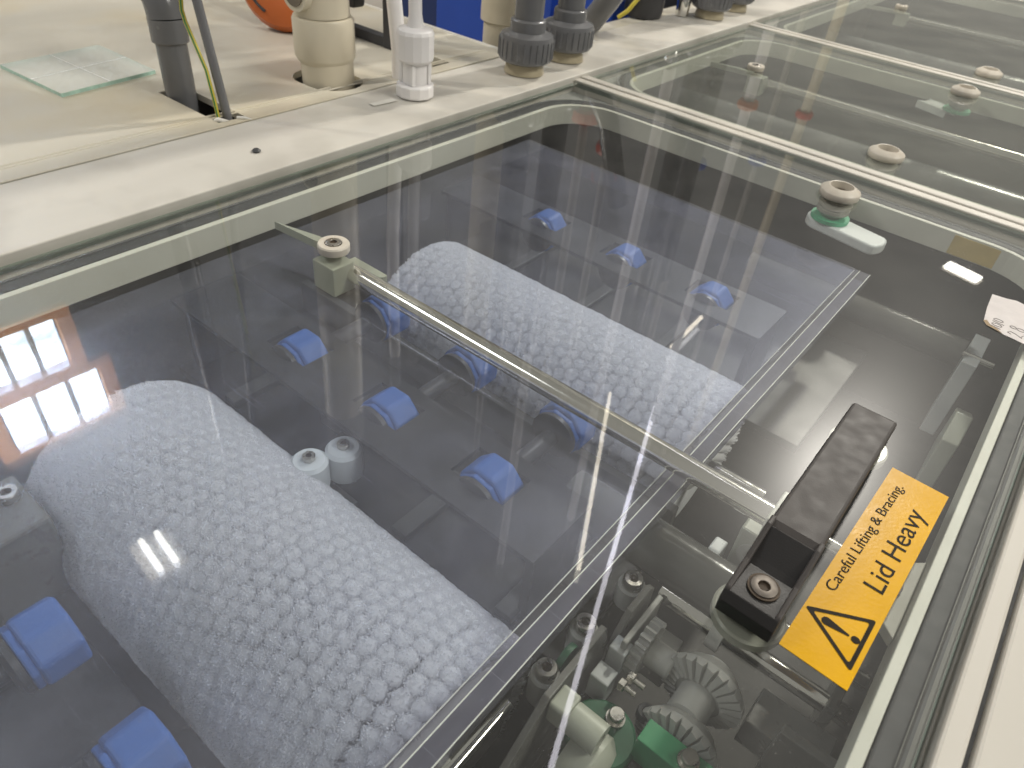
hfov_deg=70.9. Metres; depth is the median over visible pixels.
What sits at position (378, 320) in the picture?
transport wheel
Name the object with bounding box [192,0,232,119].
grey rod
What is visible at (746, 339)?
tray
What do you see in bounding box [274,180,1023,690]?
glass hatch
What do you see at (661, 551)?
roller tube
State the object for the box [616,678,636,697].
hex screw
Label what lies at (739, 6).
pipe union
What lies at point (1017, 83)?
dark roller
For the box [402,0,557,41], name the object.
blue cabinet
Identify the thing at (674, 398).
cylinder brush
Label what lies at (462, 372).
transport wheel
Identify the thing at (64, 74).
glass tile
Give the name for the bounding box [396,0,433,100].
white fitting
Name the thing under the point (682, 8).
chrome tap
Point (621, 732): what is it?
green flange
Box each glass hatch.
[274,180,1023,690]
[710,62,1023,174]
[866,0,1023,83]
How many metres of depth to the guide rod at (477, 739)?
0.64 m
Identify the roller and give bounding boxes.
[670,87,1023,217]
[742,252,995,369]
[820,30,1023,90]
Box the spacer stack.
[585,635,633,699]
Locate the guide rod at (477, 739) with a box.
[445,699,512,767]
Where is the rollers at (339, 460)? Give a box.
[291,413,363,505]
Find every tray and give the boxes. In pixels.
[0,623,193,767]
[171,273,678,661]
[442,175,867,452]
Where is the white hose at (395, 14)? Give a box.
[386,0,403,79]
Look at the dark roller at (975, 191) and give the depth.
1.94 m
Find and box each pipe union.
[498,0,554,77]
[545,0,594,63]
[692,0,733,20]
[729,0,754,12]
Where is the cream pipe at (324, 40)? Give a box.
[284,0,355,90]
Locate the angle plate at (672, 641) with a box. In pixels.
[606,595,682,698]
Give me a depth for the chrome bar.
0.85 m
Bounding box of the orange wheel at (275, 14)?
[245,0,293,31]
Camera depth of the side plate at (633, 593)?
0.76 m
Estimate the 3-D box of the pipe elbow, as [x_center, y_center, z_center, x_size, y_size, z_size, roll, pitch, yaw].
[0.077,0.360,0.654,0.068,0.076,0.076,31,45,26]
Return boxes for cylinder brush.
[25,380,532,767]
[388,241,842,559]
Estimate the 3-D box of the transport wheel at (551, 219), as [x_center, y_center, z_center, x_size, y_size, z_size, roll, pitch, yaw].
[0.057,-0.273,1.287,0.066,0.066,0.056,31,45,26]
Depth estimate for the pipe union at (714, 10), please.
2.16 m
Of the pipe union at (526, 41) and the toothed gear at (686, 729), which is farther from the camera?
the pipe union at (526, 41)
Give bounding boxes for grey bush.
[546,685,610,755]
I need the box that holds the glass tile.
[0,45,155,96]
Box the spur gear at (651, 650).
[622,617,677,678]
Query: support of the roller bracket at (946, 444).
on the machine deck
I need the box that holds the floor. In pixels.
[364,0,382,8]
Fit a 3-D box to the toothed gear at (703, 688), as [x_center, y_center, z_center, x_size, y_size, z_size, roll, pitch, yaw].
[0.181,0.301,0.698,0.086,0.086,0.068,31,45,26]
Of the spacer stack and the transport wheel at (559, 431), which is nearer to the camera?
the spacer stack
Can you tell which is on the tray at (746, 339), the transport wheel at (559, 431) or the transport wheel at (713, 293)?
the transport wheel at (713, 293)
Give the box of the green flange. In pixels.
[560,699,650,767]
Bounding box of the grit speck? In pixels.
[252,148,260,152]
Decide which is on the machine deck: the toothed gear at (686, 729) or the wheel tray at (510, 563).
the wheel tray at (510, 563)
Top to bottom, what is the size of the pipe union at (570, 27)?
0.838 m
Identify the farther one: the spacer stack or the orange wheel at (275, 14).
the orange wheel at (275, 14)
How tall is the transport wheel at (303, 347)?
0.066 m
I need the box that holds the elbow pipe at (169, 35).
[141,0,199,112]
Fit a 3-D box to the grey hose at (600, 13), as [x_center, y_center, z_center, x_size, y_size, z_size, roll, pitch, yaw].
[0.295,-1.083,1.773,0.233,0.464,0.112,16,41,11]
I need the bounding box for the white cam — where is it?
[708,537,727,555]
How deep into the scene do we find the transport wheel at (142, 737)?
0.54 m
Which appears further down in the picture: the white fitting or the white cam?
the white cam
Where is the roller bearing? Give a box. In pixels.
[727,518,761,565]
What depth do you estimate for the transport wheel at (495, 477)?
0.78 m
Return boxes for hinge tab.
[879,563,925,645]
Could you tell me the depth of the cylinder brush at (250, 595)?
0.67 m
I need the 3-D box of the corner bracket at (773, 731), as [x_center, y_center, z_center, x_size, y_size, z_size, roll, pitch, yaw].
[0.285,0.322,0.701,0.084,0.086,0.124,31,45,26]
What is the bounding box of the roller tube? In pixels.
[567,470,870,691]
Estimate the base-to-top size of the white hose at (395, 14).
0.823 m
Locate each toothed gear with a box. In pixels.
[634,704,718,767]
[660,651,744,729]
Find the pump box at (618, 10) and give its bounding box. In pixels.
[585,0,630,22]
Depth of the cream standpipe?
1.75 m
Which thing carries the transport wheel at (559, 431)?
on the wheel tray at (510, 563)
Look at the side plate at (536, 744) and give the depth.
0.68 m
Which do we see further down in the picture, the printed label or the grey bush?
the grey bush
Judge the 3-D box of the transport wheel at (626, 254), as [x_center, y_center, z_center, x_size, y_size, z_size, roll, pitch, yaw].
[0.185,-0.197,1.214,0.066,0.066,0.056,31,45,26]
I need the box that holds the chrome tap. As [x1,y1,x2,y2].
[675,0,691,16]
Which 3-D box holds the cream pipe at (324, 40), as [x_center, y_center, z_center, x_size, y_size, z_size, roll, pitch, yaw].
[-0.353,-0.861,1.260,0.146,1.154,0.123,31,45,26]
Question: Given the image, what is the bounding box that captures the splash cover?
[384,143,869,767]
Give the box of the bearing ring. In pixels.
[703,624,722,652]
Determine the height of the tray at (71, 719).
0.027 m
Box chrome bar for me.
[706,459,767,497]
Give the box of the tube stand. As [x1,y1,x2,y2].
[349,0,390,49]
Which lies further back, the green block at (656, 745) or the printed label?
the printed label
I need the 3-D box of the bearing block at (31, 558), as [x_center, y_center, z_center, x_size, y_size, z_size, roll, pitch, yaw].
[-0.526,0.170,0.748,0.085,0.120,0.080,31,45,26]
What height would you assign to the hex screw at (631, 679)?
0.011 m
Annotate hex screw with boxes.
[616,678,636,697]
[626,671,645,689]
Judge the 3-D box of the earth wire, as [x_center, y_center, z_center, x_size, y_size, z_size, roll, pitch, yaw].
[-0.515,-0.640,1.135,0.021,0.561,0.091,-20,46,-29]
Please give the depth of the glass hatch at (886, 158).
1.74 m
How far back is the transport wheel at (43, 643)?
0.60 m
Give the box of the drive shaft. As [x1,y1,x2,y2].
[656,584,853,727]
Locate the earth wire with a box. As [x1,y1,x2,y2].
[179,0,219,117]
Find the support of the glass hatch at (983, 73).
attached to the machine deck
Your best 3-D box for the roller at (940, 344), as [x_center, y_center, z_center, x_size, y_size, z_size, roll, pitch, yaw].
[0.617,-0.128,1.266,0.435,0.048,0.048,31,45,26]
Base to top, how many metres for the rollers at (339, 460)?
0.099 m
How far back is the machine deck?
1.32 m
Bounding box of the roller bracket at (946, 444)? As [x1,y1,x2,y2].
[915,334,990,487]
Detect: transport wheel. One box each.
[0,597,91,694]
[82,706,191,767]
[271,329,327,365]
[331,295,409,343]
[358,387,418,430]
[418,345,496,399]
[459,453,523,504]
[516,401,595,463]
[522,208,566,251]
[599,243,645,288]
[682,281,733,329]
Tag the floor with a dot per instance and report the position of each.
(377, 3)
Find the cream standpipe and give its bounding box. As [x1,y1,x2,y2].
[481,0,515,46]
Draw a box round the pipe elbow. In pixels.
[552,734,615,767]
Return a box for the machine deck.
[0,0,1023,767]
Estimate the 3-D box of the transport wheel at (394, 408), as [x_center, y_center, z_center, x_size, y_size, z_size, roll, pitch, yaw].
[-0.154,0.045,0.874,0.066,0.066,0.056,31,45,26]
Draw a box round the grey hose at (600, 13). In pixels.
[586,0,622,33]
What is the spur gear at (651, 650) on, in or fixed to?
attached to the angle plate at (672, 641)
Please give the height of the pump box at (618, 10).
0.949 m
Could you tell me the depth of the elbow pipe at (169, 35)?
1.26 m
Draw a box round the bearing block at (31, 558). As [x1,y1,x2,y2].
[0,476,71,625]
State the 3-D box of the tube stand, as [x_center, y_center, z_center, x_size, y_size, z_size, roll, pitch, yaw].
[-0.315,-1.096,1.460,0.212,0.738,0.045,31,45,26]
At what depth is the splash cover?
0.68 m
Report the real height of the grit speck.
0.006 m
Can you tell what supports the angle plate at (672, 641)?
in the machine deck
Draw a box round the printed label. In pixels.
[369,98,397,105]
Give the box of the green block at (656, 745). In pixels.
[631,719,712,767]
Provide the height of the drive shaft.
0.021 m
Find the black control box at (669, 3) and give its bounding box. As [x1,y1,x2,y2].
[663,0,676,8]
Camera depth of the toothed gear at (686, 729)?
0.65 m
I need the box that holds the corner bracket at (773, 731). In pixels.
[734,681,846,767]
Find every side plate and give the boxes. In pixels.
[449,600,606,767]
[590,570,654,698]
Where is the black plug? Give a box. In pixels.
[617,0,664,19]

